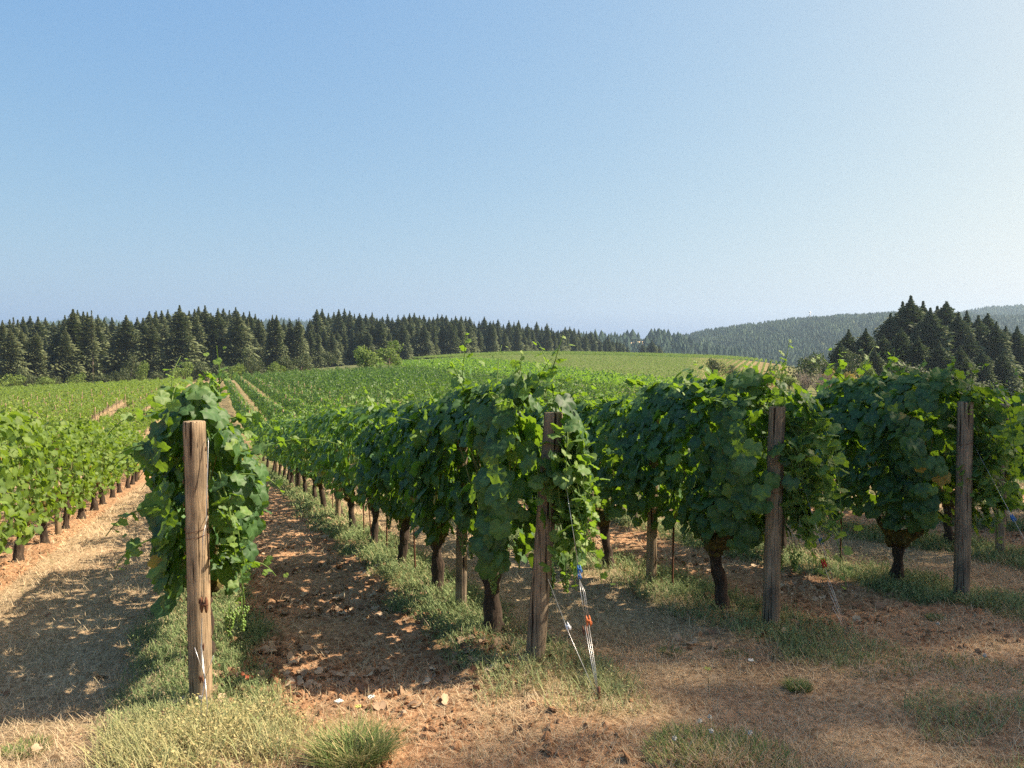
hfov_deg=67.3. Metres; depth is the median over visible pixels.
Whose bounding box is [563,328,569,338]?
conifer
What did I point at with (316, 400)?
grapevine
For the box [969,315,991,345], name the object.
conifer
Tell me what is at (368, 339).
conifer
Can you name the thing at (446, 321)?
conifer
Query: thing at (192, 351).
conifer
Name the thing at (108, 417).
grapevine
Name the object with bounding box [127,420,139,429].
grapevine
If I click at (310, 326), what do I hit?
conifer
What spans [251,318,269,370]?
conifer
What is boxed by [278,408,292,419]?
grapevine
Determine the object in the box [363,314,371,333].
conifer
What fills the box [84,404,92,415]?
grapevine
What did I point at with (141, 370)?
shrub
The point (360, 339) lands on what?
conifer
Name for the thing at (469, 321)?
conifer
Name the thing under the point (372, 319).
conifer
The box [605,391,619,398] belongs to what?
grapevine
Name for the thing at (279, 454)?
grapevine
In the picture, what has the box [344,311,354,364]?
conifer
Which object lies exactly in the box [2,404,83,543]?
grapevine
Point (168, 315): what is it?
conifer
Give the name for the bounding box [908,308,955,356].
conifer
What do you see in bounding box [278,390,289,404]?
grapevine
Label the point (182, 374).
shrub
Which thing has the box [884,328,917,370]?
conifer
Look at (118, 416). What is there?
grapevine
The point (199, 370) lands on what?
shrub
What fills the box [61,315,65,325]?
conifer
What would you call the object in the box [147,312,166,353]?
conifer
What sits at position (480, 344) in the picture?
conifer
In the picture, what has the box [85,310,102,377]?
conifer
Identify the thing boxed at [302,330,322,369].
conifer
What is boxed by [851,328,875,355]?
conifer
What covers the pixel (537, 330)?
conifer
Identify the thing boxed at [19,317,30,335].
conifer
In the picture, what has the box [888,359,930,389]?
broadleaf tree
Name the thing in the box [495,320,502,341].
conifer
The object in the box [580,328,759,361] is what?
hill forest
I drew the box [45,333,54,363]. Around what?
conifer
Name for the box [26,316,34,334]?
conifer
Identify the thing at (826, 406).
grapevine
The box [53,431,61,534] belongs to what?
line post
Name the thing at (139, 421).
grapevine
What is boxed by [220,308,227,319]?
conifer
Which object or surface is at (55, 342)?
conifer
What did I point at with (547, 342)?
conifer
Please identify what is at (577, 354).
hillside vines
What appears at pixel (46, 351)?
conifer
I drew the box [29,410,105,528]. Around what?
grapevine
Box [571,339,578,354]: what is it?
conifer
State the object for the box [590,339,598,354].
conifer
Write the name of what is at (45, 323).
conifer
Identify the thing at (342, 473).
grapevine
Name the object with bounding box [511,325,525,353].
conifer
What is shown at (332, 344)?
conifer
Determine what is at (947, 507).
grapevine
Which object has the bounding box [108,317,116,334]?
conifer
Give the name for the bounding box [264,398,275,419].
grapevine
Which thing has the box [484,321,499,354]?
conifer
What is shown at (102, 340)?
conifer
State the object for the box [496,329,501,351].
conifer
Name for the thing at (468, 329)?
conifer
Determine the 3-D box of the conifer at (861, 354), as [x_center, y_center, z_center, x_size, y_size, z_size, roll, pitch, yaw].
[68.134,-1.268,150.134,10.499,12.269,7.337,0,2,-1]
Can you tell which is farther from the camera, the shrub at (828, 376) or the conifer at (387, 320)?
the conifer at (387, 320)
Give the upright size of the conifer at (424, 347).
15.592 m
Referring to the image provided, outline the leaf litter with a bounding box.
[0,495,1018,758]
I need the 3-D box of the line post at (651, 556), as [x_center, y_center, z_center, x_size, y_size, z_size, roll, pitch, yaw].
[1.317,1.212,7.227,0.100,1.878,0.128,2,3,41]
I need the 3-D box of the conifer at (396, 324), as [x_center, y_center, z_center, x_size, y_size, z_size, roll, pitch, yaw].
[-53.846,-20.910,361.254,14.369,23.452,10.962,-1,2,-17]
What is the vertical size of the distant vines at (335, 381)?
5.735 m
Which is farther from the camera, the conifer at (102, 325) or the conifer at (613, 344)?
the conifer at (613, 344)
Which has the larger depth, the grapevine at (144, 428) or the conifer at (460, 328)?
the conifer at (460, 328)
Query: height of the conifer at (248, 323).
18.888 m
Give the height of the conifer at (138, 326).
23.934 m
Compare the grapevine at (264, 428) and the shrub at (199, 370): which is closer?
the grapevine at (264, 428)
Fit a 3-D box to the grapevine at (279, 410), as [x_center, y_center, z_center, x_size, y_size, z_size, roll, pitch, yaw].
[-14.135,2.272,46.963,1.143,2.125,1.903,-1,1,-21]
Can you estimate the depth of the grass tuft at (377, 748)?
3.65 m
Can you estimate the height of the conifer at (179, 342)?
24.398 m
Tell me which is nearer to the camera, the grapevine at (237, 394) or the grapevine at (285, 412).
the grapevine at (285, 412)
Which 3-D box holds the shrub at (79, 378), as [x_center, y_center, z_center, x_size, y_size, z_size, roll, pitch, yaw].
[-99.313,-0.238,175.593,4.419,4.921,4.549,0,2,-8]
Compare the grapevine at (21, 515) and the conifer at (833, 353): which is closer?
the grapevine at (21, 515)
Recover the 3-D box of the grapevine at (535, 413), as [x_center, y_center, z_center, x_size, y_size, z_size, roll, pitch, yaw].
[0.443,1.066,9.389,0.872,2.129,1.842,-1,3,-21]
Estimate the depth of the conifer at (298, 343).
250.25 m
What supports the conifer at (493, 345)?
on the ground at (394, 620)
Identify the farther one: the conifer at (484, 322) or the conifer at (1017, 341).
the conifer at (484, 322)
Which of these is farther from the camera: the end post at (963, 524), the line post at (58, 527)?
the line post at (58, 527)
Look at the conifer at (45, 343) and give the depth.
223.27 m
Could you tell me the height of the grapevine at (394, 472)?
2.084 m
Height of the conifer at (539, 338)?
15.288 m
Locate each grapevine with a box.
[0,394,78,561]
[0,397,35,553]
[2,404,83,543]
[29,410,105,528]
[37,417,50,424]
[57,409,111,518]
[61,410,71,419]
[68,408,80,418]
[70,407,123,510]
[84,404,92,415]
[85,425,132,504]
[86,400,97,418]
[96,398,104,415]
[99,414,110,428]
[100,397,108,412]
[101,431,132,497]
[102,412,111,425]
[102,424,137,492]
[103,394,112,410]
[104,346,340,657]
[110,420,148,487]
[111,412,121,422]
[115,406,126,420]
[120,424,146,484]
[123,393,133,406]
[126,428,142,481]
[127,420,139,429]
[128,424,272,601]
[132,416,144,434]
[134,420,146,434]
[143,407,152,428]
[150,428,258,527]
[231,392,245,409]
[240,405,255,426]
[247,410,265,454]
[251,418,264,460]
[252,417,273,466]
[257,394,268,410]
[257,413,282,471]
[263,420,284,475]
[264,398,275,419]
[265,413,291,478]
[265,415,294,480]
[268,403,285,419]
[270,413,306,485]
[271,405,286,419]
[276,406,315,492]
[276,416,309,489]
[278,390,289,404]
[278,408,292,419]
[283,394,292,413]
[286,398,296,410]
[286,403,325,500]
[291,395,306,417]
[291,404,349,508]
[299,394,360,515]
[304,403,318,414]
[310,401,325,413]
[311,396,321,406]
[314,408,387,527]
[319,383,426,543]
[321,396,333,407]
[346,379,450,564]
[372,378,499,590]
[405,333,615,632]
[519,388,607,492]
[562,380,678,568]
[601,393,687,523]
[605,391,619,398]
[608,387,622,396]
[614,339,862,609]
[737,388,858,554]
[792,346,1023,581]
[871,389,1023,545]
[943,366,1023,520]
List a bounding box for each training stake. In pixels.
[368,509,371,534]
[386,497,387,546]
[413,529,415,570]
[671,490,674,588]
[839,486,842,565]
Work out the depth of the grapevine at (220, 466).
8.65 m
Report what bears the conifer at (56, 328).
on the ground at (394, 620)
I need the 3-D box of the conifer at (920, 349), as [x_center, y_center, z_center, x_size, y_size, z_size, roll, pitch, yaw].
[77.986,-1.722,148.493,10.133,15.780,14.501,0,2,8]
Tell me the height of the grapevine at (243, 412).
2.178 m
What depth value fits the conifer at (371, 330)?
298.46 m
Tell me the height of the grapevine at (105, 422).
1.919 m
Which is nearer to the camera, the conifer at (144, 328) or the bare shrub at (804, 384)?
the bare shrub at (804, 384)
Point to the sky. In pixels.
(608, 166)
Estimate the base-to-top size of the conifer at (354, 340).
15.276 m
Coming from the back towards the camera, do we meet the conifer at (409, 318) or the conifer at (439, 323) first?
the conifer at (439, 323)
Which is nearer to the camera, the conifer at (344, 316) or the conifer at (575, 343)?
the conifer at (344, 316)
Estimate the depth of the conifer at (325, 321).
348.43 m
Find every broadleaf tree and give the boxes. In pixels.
[706,358,727,375]
[781,352,828,387]
[859,360,876,376]
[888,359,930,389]
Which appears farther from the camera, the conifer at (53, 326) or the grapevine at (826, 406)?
the conifer at (53, 326)
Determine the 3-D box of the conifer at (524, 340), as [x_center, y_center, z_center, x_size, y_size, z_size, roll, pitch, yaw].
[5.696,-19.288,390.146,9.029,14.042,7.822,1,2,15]
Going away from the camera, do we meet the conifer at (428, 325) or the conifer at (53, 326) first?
the conifer at (53, 326)
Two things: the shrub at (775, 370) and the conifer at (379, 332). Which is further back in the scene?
the conifer at (379, 332)
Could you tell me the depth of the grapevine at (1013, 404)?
9.87 m
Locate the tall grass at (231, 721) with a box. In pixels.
[101,686,334,767]
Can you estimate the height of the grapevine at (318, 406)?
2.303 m
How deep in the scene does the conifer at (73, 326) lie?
213.28 m
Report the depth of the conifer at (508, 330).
431.48 m
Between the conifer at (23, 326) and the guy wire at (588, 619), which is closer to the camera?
the guy wire at (588, 619)
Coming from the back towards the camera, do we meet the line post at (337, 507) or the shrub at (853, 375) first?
the shrub at (853, 375)
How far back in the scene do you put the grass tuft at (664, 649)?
5.20 m
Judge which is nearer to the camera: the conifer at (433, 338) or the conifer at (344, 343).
the conifer at (344, 343)
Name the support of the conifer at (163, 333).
on the ground at (394, 620)
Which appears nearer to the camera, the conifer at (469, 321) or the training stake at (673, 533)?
the training stake at (673, 533)
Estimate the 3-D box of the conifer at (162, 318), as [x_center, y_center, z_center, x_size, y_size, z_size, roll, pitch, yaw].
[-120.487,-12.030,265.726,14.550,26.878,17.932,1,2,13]
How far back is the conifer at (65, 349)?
208.30 m
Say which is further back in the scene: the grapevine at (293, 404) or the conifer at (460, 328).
the conifer at (460, 328)
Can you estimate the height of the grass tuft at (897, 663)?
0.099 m
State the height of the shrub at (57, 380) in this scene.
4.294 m
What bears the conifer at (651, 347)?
on the ground at (394, 620)
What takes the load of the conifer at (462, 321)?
on the ground at (394, 620)
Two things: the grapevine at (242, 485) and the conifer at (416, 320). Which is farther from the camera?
the conifer at (416, 320)
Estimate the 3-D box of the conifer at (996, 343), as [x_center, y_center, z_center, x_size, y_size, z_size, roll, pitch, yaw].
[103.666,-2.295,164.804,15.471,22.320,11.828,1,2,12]
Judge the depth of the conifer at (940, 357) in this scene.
145.12 m
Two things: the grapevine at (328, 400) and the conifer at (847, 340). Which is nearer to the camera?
the grapevine at (328, 400)
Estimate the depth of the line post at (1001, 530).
8.08 m
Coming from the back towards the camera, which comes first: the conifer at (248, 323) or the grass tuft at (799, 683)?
the conifer at (248, 323)
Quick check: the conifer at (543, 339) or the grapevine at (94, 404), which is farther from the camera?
the conifer at (543, 339)
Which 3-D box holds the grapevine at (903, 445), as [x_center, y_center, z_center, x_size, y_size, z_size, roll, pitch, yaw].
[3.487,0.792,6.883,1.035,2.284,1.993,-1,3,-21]
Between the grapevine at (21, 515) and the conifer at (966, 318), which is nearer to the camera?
the grapevine at (21, 515)
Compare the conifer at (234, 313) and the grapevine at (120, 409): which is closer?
the grapevine at (120, 409)
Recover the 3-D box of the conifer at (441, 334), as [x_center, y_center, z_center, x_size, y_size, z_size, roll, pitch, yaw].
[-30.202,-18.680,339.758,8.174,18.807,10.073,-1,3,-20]
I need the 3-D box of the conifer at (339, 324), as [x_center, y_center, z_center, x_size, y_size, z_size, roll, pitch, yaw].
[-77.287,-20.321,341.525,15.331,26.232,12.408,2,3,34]
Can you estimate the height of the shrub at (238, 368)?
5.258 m
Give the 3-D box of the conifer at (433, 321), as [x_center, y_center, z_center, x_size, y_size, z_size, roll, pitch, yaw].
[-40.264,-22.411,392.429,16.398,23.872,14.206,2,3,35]
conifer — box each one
[0,320,7,358]
[0,328,34,385]
[5,319,15,332]
[7,317,19,339]
[14,329,32,384]
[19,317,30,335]
[25,330,54,383]
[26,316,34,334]
[26,317,51,343]
[41,345,52,374]
[42,317,50,334]
[43,338,47,349]
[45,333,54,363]
[46,309,102,380]
[47,320,62,343]
[47,322,55,339]
[47,329,86,384]
[49,325,61,383]
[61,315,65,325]
[76,312,108,382]
[80,311,85,323]
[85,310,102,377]
[93,318,113,378]
[94,315,107,347]
[100,315,153,379]
[103,317,111,338]
[103,324,111,351]
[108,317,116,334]
[134,317,139,329]
[134,318,147,331]
[135,321,148,348]
[135,321,170,378]
[144,311,152,322]
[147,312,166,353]
[151,305,209,378]
[159,311,170,336]
[160,321,168,353]
[165,309,173,328]
[187,328,200,361]
[189,309,212,377]
[198,305,215,366]
[201,311,231,372]
[203,315,227,369]
[216,311,259,377]
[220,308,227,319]
[229,307,244,324]
[244,311,255,331]
[246,317,254,351]
[250,335,265,371]
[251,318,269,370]
[261,315,278,371]
[263,315,290,367]
[281,319,287,335]
[283,324,305,368]
[286,319,293,329]
[289,318,312,369]
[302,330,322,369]
[305,319,313,337]
[311,309,326,336]
[313,332,327,367]
[319,308,330,338]
[321,329,329,367]
[325,333,345,366]
[327,313,333,336]
[330,309,348,346]
[330,331,348,366]
[340,309,347,365]
[341,331,349,365]
[343,329,354,365]
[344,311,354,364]
[347,313,368,363]
[349,330,359,364]
[351,330,367,364]
[358,331,377,363]
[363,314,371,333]
[368,312,375,323]
[369,322,375,352]
[372,319,391,361]
[381,316,390,337]
[385,314,389,326]
[385,330,397,359]
[387,318,394,334]
[391,315,399,334]
[391,327,403,357]
[396,322,414,359]
[397,315,408,330]
[405,320,421,358]
[407,313,415,326]
[412,313,422,359]
[413,324,435,358]
[414,324,422,358]
[421,320,438,358]
[429,317,439,358]
[429,324,440,354]
[435,314,442,327]
[437,322,448,357]
[439,321,458,354]
[440,315,448,329]
[449,321,463,353]
[456,320,471,352]
[458,316,465,327]
[464,323,478,356]
[467,317,477,333]
[470,323,480,352]
[476,329,485,352]
[477,317,487,335]
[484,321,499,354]
[487,325,498,354]
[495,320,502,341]
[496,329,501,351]
[499,332,513,354]
[503,320,513,339]
[508,334,514,350]
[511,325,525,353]
[520,332,530,354]
[524,326,534,353]
[529,327,536,345]
[531,333,537,350]
[533,321,541,343]
[536,333,542,350]
[540,335,550,349]
[541,329,553,353]
[544,324,550,335]
[551,331,560,351]
[555,330,566,354]
[561,330,568,354]
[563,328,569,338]
[566,337,570,354]
[569,332,577,348]
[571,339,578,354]
[573,329,579,340]
[578,339,583,352]
[582,334,590,354]
[587,331,597,348]
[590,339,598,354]
[598,343,603,354]
[602,338,609,354]
[607,341,613,354]
[611,340,616,352]
[615,340,618,351]
[637,345,645,355]
[642,341,660,355]
[819,341,857,376]
[829,329,856,363]
[849,346,864,367]
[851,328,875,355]
[862,349,886,375]
[867,334,900,373]
[872,313,907,344]
[882,295,937,343]
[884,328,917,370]
[906,334,931,389]
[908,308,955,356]
[920,301,927,314]
[926,341,952,370]
[934,301,960,329]
[942,346,987,395]
[944,311,975,360]
[953,333,992,360]
[962,310,972,324]
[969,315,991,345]
[970,349,1002,388]
[979,321,1023,380]
[982,313,994,331]
[991,352,1023,395]
[1003,326,1011,335]
[1009,326,1023,384]
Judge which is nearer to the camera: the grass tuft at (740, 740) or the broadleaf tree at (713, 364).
the grass tuft at (740, 740)
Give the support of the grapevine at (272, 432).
on the ground at (394, 620)
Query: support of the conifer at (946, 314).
on the ground at (394, 620)
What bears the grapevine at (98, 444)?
on the ground at (394, 620)
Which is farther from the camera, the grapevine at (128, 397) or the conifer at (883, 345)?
the conifer at (883, 345)
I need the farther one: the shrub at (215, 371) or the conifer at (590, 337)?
the conifer at (590, 337)
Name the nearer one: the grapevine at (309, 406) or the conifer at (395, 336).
the grapevine at (309, 406)
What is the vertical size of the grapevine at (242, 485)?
2.275 m
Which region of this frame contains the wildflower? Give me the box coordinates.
[704,666,710,688]
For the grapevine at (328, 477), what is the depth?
11.59 m
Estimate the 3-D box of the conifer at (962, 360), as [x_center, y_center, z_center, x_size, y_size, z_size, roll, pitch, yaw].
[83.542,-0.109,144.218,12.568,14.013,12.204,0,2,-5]
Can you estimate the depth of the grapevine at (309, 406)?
48.69 m
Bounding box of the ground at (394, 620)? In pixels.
[0,354,1023,767]
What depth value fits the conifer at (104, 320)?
266.31 m
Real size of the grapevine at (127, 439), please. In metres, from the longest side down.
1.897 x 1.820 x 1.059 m
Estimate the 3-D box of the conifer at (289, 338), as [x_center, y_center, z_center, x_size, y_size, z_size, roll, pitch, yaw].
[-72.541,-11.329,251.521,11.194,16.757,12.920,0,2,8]
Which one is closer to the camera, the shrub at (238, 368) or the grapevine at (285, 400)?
the grapevine at (285, 400)
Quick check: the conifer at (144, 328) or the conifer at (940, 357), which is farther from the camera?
the conifer at (144, 328)
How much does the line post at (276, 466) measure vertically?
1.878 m
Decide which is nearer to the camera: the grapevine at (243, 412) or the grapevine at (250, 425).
the grapevine at (250, 425)
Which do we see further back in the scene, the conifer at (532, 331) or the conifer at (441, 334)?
the conifer at (532, 331)
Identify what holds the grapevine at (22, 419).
on the ground at (394, 620)
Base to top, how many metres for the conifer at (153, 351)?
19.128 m
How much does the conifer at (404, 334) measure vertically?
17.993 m
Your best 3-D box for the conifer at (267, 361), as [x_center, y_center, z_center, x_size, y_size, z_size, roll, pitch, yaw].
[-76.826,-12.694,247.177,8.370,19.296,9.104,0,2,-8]
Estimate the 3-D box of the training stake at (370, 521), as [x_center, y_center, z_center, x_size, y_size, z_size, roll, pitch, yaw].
[-1.919,1.710,10.335,0.054,1.358,0.020,-3,2,8]
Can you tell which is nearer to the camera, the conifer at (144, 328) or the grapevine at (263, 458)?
the grapevine at (263, 458)
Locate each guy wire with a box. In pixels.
[194,440,213,733]
[548,462,599,699]
[795,460,850,635]
[973,444,1023,537]
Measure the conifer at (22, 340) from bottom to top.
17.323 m
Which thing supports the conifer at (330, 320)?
on the ground at (394, 620)
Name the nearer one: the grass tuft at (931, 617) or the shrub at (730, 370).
the grass tuft at (931, 617)
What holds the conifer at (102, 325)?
on the ground at (394, 620)
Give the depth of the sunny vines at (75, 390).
96.00 m
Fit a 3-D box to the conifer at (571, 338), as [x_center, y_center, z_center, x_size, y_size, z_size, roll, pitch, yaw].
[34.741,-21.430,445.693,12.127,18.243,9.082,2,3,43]
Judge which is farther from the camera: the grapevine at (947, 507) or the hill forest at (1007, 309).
the hill forest at (1007, 309)
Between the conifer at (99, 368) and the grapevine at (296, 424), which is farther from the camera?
the conifer at (99, 368)
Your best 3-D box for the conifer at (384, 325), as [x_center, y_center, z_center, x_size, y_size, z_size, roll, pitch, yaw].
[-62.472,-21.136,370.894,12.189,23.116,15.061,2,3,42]
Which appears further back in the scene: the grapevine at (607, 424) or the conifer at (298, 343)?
the conifer at (298, 343)
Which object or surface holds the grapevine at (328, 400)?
on the ground at (394, 620)
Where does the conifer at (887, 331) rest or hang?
on the ground at (394, 620)
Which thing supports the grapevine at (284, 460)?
on the ground at (394, 620)
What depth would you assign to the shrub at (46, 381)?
175.70 m
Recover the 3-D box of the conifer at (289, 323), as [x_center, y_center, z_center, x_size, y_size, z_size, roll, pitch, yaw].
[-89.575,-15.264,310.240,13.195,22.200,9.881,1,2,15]
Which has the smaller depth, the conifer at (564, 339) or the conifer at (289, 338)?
the conifer at (289, 338)
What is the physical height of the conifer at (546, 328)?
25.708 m
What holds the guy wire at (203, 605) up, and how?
attached to the end post at (195, 457)
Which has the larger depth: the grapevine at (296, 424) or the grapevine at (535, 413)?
the grapevine at (296, 424)
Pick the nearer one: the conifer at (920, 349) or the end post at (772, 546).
the end post at (772, 546)
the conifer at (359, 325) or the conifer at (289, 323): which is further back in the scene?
the conifer at (359, 325)
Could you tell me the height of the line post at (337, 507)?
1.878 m
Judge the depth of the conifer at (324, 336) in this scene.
287.86 m
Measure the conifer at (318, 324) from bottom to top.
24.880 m
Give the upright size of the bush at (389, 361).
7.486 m
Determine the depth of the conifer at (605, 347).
484.16 m
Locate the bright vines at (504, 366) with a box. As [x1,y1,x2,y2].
[377,356,739,394]
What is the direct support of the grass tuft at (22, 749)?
on the ground at (394, 620)
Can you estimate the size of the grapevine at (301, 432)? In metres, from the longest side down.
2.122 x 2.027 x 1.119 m
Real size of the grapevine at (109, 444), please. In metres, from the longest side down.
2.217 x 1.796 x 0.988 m
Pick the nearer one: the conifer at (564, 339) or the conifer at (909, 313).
the conifer at (909, 313)
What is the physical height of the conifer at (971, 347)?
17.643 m
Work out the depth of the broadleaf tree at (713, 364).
127.19 m
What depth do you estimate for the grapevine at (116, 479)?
16.96 m
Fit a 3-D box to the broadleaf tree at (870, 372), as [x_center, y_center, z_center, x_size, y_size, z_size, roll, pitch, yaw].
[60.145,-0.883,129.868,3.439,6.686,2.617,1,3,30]
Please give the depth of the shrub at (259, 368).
183.22 m
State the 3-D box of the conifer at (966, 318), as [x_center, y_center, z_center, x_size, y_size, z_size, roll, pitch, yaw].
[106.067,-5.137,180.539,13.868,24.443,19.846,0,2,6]
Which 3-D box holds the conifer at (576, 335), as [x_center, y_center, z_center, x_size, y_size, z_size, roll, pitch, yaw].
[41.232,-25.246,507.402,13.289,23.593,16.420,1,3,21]
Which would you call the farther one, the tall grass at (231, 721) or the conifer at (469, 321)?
the conifer at (469, 321)
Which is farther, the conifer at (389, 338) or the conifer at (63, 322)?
the conifer at (389, 338)
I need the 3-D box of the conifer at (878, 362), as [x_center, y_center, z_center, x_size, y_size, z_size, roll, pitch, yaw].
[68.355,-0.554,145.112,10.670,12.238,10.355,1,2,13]
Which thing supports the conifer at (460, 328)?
on the ground at (394, 620)
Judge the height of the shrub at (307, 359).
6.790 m
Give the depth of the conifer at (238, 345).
237.44 m
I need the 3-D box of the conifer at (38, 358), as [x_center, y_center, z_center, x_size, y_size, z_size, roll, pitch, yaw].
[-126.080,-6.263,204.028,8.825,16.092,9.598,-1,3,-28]
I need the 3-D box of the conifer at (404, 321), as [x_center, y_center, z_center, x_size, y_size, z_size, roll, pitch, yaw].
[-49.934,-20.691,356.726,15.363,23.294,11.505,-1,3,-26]
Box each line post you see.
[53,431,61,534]
[275,446,277,472]
[335,442,340,517]
[455,439,467,607]
[646,419,658,582]
[995,404,1008,553]
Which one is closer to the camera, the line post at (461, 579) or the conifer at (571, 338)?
the line post at (461, 579)
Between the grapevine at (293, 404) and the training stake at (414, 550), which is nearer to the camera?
the training stake at (414, 550)
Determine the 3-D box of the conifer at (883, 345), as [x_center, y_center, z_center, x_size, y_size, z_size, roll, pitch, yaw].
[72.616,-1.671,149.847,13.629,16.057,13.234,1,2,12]
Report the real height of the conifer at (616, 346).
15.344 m
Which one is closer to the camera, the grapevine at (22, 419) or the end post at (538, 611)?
the end post at (538, 611)
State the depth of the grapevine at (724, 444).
5.84 m
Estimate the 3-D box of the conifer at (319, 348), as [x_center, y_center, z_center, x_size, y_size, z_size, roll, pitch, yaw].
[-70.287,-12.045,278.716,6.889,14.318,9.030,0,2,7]
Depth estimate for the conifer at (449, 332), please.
337.52 m
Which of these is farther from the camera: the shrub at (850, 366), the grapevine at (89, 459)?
the shrub at (850, 366)
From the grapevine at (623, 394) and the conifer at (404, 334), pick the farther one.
the conifer at (404, 334)
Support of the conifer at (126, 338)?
on the ground at (394, 620)
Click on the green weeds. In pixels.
(442, 597)
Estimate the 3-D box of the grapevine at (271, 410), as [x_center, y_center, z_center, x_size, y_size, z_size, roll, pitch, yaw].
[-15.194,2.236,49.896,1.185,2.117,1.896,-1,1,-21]
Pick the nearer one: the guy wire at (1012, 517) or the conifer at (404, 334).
the guy wire at (1012, 517)
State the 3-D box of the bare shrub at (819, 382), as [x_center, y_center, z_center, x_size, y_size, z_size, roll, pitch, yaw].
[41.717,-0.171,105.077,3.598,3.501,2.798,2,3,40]
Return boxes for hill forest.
[5,316,308,331]
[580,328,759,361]
[640,310,1023,366]
[954,304,1023,315]
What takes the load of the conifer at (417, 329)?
on the ground at (394, 620)
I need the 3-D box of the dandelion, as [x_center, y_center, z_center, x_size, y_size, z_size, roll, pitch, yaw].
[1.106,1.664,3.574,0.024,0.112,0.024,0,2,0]
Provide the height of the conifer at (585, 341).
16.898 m
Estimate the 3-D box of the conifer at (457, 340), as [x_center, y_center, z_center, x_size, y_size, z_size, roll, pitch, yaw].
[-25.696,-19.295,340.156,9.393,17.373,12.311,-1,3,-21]
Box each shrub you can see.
[0,373,26,387]
[13,369,45,386]
[34,377,57,386]
[47,376,61,383]
[66,372,86,383]
[84,374,134,382]
[89,374,112,383]
[110,368,132,382]
[121,353,140,380]
[135,360,148,379]
[144,370,172,380]
[167,360,194,381]
[177,371,198,381]
[190,361,211,380]
[208,362,232,379]
[220,363,245,379]
[235,348,264,375]
[247,363,266,374]
[267,362,285,372]
[276,355,300,371]
[282,353,314,371]
[320,351,336,368]
[722,365,739,374]
[761,364,792,387]
[776,375,800,390]
[794,368,815,388]
[802,359,836,382]
[806,371,826,391]
[816,364,835,388]
[820,369,835,386]
[831,352,862,380]
[843,370,860,378]
[964,381,989,391]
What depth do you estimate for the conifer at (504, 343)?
372.30 m
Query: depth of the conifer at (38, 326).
248.07 m
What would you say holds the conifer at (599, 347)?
on the ground at (394, 620)
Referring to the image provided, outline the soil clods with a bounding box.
[0,500,1023,767]
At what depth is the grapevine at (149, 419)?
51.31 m
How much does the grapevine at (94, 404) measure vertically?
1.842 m
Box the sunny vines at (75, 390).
[0,376,202,478]
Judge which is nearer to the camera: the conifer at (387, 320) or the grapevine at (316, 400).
the grapevine at (316, 400)
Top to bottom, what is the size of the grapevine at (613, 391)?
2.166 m
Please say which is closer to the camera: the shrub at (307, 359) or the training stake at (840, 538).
the training stake at (840, 538)
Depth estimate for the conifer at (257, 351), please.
249.25 m
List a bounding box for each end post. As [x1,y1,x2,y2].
[183,420,212,703]
[526,412,562,661]
[762,406,785,626]
[953,401,973,595]
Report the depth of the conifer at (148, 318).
286.60 m
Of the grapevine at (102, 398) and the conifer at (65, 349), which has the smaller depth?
the grapevine at (102, 398)
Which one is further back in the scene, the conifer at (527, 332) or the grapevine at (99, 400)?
the conifer at (527, 332)
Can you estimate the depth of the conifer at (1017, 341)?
166.60 m
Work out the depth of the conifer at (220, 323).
238.05 m
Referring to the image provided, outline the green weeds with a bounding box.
[68,467,1023,767]
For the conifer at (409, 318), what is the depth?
359.47 m
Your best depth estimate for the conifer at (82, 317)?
274.53 m
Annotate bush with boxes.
[352,345,382,368]
[365,339,403,368]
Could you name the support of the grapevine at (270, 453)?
on the ground at (394, 620)
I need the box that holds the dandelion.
[748,730,752,752]
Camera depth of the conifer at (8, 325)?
268.09 m
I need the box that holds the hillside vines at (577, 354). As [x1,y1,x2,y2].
[410,350,786,386]
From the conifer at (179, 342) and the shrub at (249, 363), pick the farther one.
the conifer at (179, 342)
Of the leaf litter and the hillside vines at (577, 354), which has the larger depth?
the hillside vines at (577, 354)
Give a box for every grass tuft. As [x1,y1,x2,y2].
[0,730,52,759]
[281,695,421,767]
[636,715,806,767]
[656,644,683,656]
[720,647,750,658]
[779,675,819,692]
[831,648,922,681]
[917,650,1023,687]
[924,612,946,620]
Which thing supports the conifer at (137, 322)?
on the ground at (394, 620)
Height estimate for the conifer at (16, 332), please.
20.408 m
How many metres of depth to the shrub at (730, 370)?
123.98 m
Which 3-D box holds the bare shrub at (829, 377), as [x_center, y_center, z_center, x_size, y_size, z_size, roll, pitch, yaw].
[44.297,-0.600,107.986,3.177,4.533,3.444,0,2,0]
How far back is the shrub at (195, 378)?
183.91 m
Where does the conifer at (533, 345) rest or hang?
on the ground at (394, 620)
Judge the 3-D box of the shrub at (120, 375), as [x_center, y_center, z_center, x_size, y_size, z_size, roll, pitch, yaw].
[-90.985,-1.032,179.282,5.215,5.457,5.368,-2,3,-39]
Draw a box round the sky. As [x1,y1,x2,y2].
[0,0,1023,338]
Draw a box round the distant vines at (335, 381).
[209,364,1023,498]
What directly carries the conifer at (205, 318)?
on the ground at (394, 620)
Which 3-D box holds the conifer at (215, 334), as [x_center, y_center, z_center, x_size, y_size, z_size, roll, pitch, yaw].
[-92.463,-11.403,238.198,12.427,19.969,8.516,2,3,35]
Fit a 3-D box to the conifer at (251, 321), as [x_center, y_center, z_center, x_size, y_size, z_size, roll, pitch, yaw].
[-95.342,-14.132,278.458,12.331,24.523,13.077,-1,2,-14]

